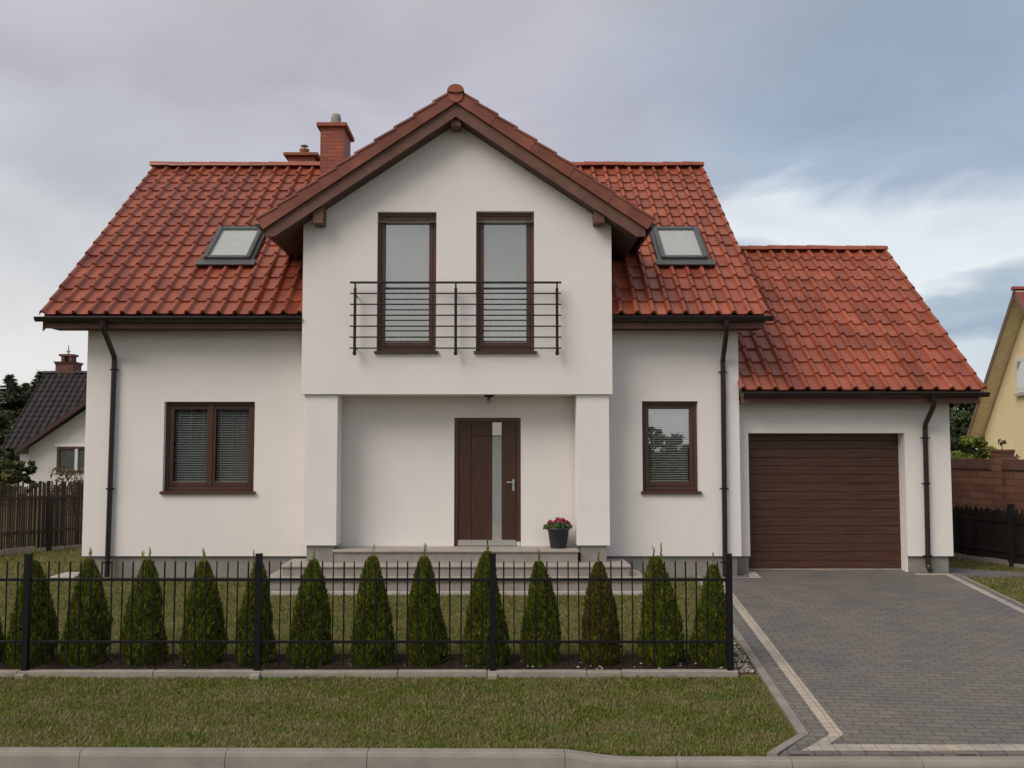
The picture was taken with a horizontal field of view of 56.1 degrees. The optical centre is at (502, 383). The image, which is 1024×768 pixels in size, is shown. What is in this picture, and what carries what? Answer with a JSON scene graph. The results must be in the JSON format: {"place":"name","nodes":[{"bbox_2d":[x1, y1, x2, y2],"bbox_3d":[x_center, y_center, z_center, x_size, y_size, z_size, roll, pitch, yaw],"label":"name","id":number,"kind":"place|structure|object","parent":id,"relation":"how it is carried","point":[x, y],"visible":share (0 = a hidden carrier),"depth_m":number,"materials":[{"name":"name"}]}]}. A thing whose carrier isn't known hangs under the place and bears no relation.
{"place":"outdoors","nodes":[
{"label":"outdoors","id":0,"kind":"place"},
{"bbox_2d":[0,674,794,755],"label":"verge grass","id":1,"kind":"structure","parent":0,"point":[107,691],"depth_m":8.52,"materials":[{"name":"green plant"}]},
{"bbox_2d":[0,454,1023,757],"bbox_3d":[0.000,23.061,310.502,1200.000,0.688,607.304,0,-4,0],"label":"ground","id":2,"kind":"structure","parent":0,"point":[510,600],"depth_m":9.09,"materials":[{"name":"green plant"}]},
{"bbox_2d":[0,406,19,479],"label":"tree","id":3,"kind":"object","parent":2,"relation":"on","point":[8,422],"visible":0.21,"depth_m":47.04,"materials":[{"name":"green plant"}]},
{"bbox_2d":[0,373,25,450],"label":"conifer tree","id":4,"kind":"object","parent":2,"relation":"on","point":[10,394],"visible":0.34,"depth_m":57.89,"materials":[{"name":"green plant"}]},
{"bbox_2d":[0,445,25,496],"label":"bush","id":5,"kind":"object","parent":2,"relation":"on","point":[4,472],"visible":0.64,"depth_m":33.57,"materials":[{"name":"green plant"}]},
{"bbox_2d":[12,382,30,408],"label":"conifer tree","id":6,"kind":"object","parent":2,"relation":"on","point":[25,385],"visible":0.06,"depth_m":61.43,"materials":[{"name":"green plant"}]},
{"bbox_2d":[8,461,37,493],"bbox_3d":[-16.757,3.278,33.814,1.110,1.217,0.869,0,-4,0],"label":"bush","id":7,"kind":"object","parent":2,"relation":"on","point":[25,477],"visible":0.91,"depth_m":33.67,"materials":[{"name":"green plant"}]},
{"bbox_2d":[13,370,56,414],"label":"conifer tree","id":8,"kind":"object","parent":2,"relation":"on","point":[37,377],"visible":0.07,"depth_m":58.13,"materials":[{"name":"green plant"}]},
{"bbox_2d":[0,481,83,555],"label":"picket fence","id":9,"kind":"object","parent":2,"relation":"on","point":[49,530],"visible":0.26,"depth_m":18.78,"materials":[{"name":"brown wood"}]},
{"bbox_2d":[2,345,86,494],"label":"neighbour house","id":10,"kind":"structure","parent":2,"relation":"on","point":[46,433],"depth_m":42.30,"materials":[{"name":"paint"}]},
{"bbox_2d":[54,444,84,472],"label":"window","id":11,"kind":"structure","parent":10,"relation":"in","point":[72,456],"depth_m":40.86,"materials":[{"name":"white wood"}]},
{"bbox_2d":[33,463,83,506],"bbox_3d":[-13.085,3.216,29.122,2.716,1.659,2.744,0,-4,0],"label":"shrub","id":12,"kind":"object","parent":2,"relation":"on","point":[62,473],"visible":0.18,"depth_m":28.91,"materials":[{"name":"green plant"}]},
{"bbox_2d":[51,572,79,577],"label":"splash slab","id":13,"kind":"structure","parent":2,"relation":"on","point":[66,575],"depth_m":14.83,"materials":[{"name":"concrete"}]},
{"bbox_2d":[0,654,725,669],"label":"soil bed","id":14,"kind":"object","parent":2,"relation":"on","point":[455,662],"visible":0.42,"depth_m":9.93,"materials":[{"name":"brown soil"}]},
{"bbox_2d":[0,616,5,660],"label":"thuja","id":15,"kind":"object","parent":14,"relation":"on","point":[1,645],"visible":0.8,"depth_m":10.15,"materials":[{"name":"green plant"}]},
{"bbox_2d":[5,549,59,667],"bbox_3d":[-4.950,2.351,10.116,0.538,1.275,0.567,-1,-4,0],"label":"thuja","id":16,"kind":"object","parent":14,"relation":"on","point":[42,624],"visible":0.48,"depth_m":10.00,"materials":[{"name":"green plant"}]},
{"bbox_2d":[58,549,113,666],"bbox_3d":[-4.378,2.346,10.137,0.527,1.291,0.523,1,-4,0],"label":"thuja","id":17,"kind":"object","parent":14,"relation":"on","point":[84,620],"visible":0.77,"depth_m":9.99,"materials":[{"name":"green plant"}]},
{"bbox_2d":[119,548,168,665],"bbox_3d":[-3.772,2.350,10.125,0.516,1.279,0.464,-1,-5,0],"label":"thuja","id":18,"kind":"object","parent":14,"relation":"on","point":[147,618],"visible":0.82,"depth_m":10.00,"materials":[{"name":"green plant"}]},
{"bbox_2d":[178,547,229,666],"bbox_3d":[-3.137,2.355,10.109,0.509,1.266,0.497,0,-3,0],"label":"thuja","id":19,"kind":"object","parent":14,"relation":"on","point":[200,620],"visible":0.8,"depth_m":9.98,"materials":[{"name":"green plant"}]},
{"bbox_2d":[233,549,276,666],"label":"thuja","id":20,"kind":"object","parent":14,"relation":"on","point":[241,635],"visible":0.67,"depth_m":9.99,"materials":[{"name":"green plant"}]},
{"bbox_2d":[285,547,334,667],"bbox_3d":[-2.025,2.351,10.143,0.522,1.279,0.527,2,-5,0],"label":"thuja","id":21,"kind":"object","parent":14,"relation":"on","point":[306,618],"visible":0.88,"depth_m":9.99,"materials":[{"name":"green plant"}]},
{"bbox_2d":[350,545,395,666],"bbox_3d":[-1.364,2.328,10.114,0.509,1.326,0.492,1,-4,0],"label":"thuja","id":22,"kind":"object","parent":14,"relation":"on","point":[370,619],"visible":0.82,"depth_m":9.99,"materials":[{"name":"green plant"}]},
{"bbox_2d":[405,542,448,666],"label":"thuja","id":23,"kind":"object","parent":14,"relation":"on","point":[424,560],"visible":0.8,"depth_m":9.98,"materials":[{"name":"green plant"}]},
{"bbox_2d":[462,537,510,667],"bbox_3d":[-0.157,2.299,10.096,0.537,1.388,0.508,2,-2,0],"label":"thuja","id":24,"kind":"object","parent":14,"relation":"on","point":[476,615],"visible":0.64,"depth_m":9.99,"materials":[{"name":"green plant"}]},
{"bbox_2d":[519,548,562,666],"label":"thuja","id":25,"kind":"object","parent":14,"relation":"on","point":[541,625],"visible":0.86,"depth_m":9.98,"materials":[{"name":"green plant"}]},
{"bbox_2d":[578,549,621,665],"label":"thuja","id":26,"kind":"object","parent":14,"relation":"on","point":[595,624],"visible":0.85,"depth_m":10.00,"materials":[{"name":"green plant"}]},
{"bbox_2d":[636,542,685,666],"bbox_3d":[1.665,2.331,10.132,0.534,1.321,0.526,-1,-6,0],"label":"thuja","id":27,"kind":"object","parent":14,"relation":"on","point":[659,618],"visible":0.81,"depth_m":10.01,"materials":[{"name":"green plant"}]},
{"bbox_2d":[688,552,734,667],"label":"thuja","id":28,"kind":"object","parent":14,"relation":"on","point":[703,629],"visible":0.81,"depth_m":10.00,"materials":[{"name":"green plant"}]},
{"bbox_2d":[0,553,738,679],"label":"metal fence","id":29,"kind":"object","parent":2,"relation":"on","point":[256,672],"visible":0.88,"depth_m":9.69,"materials":[{"name":"black metal"}]},
{"bbox_2d":[107,641,753,672],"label":"pebbles","id":30,"kind":"object","parent":2,"relation":"on","point":[739,664],"visible":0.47,"depth_m":9.99,"materials":[{"name":"gravel"}]},
{"bbox_2d":[268,546,644,594],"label":"porch steps","id":31,"kind":"structure","parent":2,"relation":"on","point":[443,555],"depth_m":14.04,"materials":[{"name":"concrete"}]},
{"bbox_2d":[543,517,572,548],"bbox_3d":[0.859,2.265,14.632,0.425,0.463,0.349,3,-5,-34],"label":"flower pot","id":32,"kind":"object","parent":31,"relation":"on","point":[558,528],"visible":1,"depth_m":14.52,"materials":[{"name":"plastic"}]},
{"bbox_2d":[33,84,989,577],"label":"detached house","id":33,"kind":"structure","parent":2,"relation":"on","point":[303,352],"depth_m":14.96,"materials":[{"name":"paint"}]},
{"bbox_2d":[159,402,255,493],"bbox_3d":[-4.575,0.999,15.033,1.481,1.433,0.233,0,-4,0],"label":"window","id":34,"kind":"structure","parent":33,"relation":"in","point":[208,486],"depth_m":15.10,"materials":[{"name":"brown wood"}]},
{"bbox_2d":[374,213,437,353],"bbox_3d":[-1.453,-1.539,14.649,0.964,2.176,0.228,0,-4,0],"label":"window","id":35,"kind":"structure","parent":33,"relation":"in","point":[395,262],"depth_m":14.74,"materials":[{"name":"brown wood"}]},
{"bbox_2d":[454,418,520,545],"bbox_3d":[-0.231,1.529,14.968,1.035,2.001,0.146,0,-4,0],"label":"front door","id":36,"kind":"structure","parent":33,"relation":"in","point":[487,451],"depth_m":14.98,"materials":[{"name":"brown wood"}]},
{"bbox_2d":[484,395,493,402],"bbox_3d":[-0.207,0.234,14.737,0.156,0.127,0.156,0,-4,0],"label":"ceiling lamp","id":37,"kind":"object","parent":33,"relation":"attached to","point":[488,398],"visible":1,"depth_m":14.70,"materials":[{"name":"metal"}]},
{"bbox_2d":[474,213,536,353],"bbox_3d":[0.044,-1.543,14.649,0.950,2.184,0.228,0,-4,0],"label":"window","id":38,"kind":"structure","parent":33,"relation":"in","point":[504,252],"depth_m":14.74,"materials":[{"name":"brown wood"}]},
{"bbox_2d":[641,402,701,493],"bbox_3d":[2.620,0.995,15.034,0.937,1.441,0.233,0,-4,0],"label":"window","id":39,"kind":"structure","parent":33,"relation":"in","point":[690,487],"depth_m":15.10,"materials":[{"name":"brown wood"}]},
{"bbox_2d":[748,433,900,568],"bbox_3d":[5.145,1.869,15.455,2.540,2.194,0.050,0,-4,0],"label":"garage door","id":40,"kind":"structure","parent":33,"relation":"in","point":[817,500],"depth_m":15.43,"materials":[{"name":"brown wood"}]},
{"bbox_2d":[749,569,901,569],"bbox_3d":[5.160,2.992,15.375,2.460,0.075,0.080,0,-4,0],"label":"garage threshold","id":41,"kind":"object","parent":33,"relation":"attached to","point":[825,569],"visible":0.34,"depth_m":15.34,"materials":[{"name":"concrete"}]},
{"bbox_2d":[697,575,1023,755],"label":"driveway edging","id":42,"kind":"object","parent":2,"relation":"on","point":[796,724],"visible":0.4,"depth_m":9.10,"materials":[{"name":"concrete"}]},
{"bbox_2d":[949,390,984,458],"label":"tree","id":43,"kind":"object","parent":2,"relation":"on","point":[960,419],"visible":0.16,"depth_m":42.52,"materials":[{"name":"green plant"}]},
{"bbox_2d":[950,435,998,458],"bbox_3d":[11.592,2.249,24.460,1.738,1.905,1.646,1,-4,-20],"label":"bush","id":44,"kind":"object","parent":2,"relation":"on","point":[979,443],"visible":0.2,"depth_m":24.11,"materials":[{"name":"green plant"}]},
{"bbox_2d":[948,504,1023,568],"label":"wooden fence","id":45,"kind":"object","parent":2,"relation":"on","point":[999,540],"visible":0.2,"depth_m":16.89,"materials":[{"name":"wood"}]},
{"bbox_2d":[951,450,1023,544],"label":"boundary wall","id":46,"kind":"structure","parent":2,"relation":"on","point":[995,481],"depth_m":19.16,"materials":[{"name":"brick"}]},
{"bbox_2d":[966,286,1023,458],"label":"yellow house","id":47,"kind":"structure","parent":2,"relation":"on","point":[998,413],"depth_m":29.62,"materials":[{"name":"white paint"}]},
{"bbox_2d":[1014,356,1023,395],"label":"window","id":48,"kind":"structure","parent":47,"relation":"in","point":[1019,361],"depth_m":28.80,"materials":[{"name":"white plastic"}]},
{"bbox_2d":[998,439,1019,458],"bbox_3d":[11.352,2.393,21.725,0.977,2.319,0.832,3,-5,-39],"label":"shrub","id":49,"kind":"object","parent":2,"relation":"on","point":[1004,442],"visible":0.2,"depth_m":21.73,"materials":[{"name":"green plant"}]},
{"bbox_2d":[0,0,1023,448],"label":"sky","id":50,"kind":"structure","parent":0,"point":[898,125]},
{"bbox_2d":[702,570,1023,756],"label":"driveway","id":51,"kind":"structure","parent":0,"point":[887,657],"depth_m":10.38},
{"bbox_2d":[722,572,1023,750],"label":"driveway band","id":52,"kind":"object","parent":51,"relation":"on","point":[823,717],"visible":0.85,"depth_m":8.23,"materials":[{"name":"beige concrete"}]},
{"bbox_2d":[949,568,1023,577],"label":"path","id":53,"kind":"structure","parent":0,"point":[978,573],"depth_m":15.20,"materials":[{"name":"grey concrete"}]},
{"label":"road","id":54,"kind":"structure","parent":0,"visible":0},
{"bbox_2d":[0,747,1023,767],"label":"kerb","id":55,"kind":"structure","parent":54,"relation":"on","point":[90,757],"depth_m":7.50,"materials":[{"name":"concrete"}]}
]}

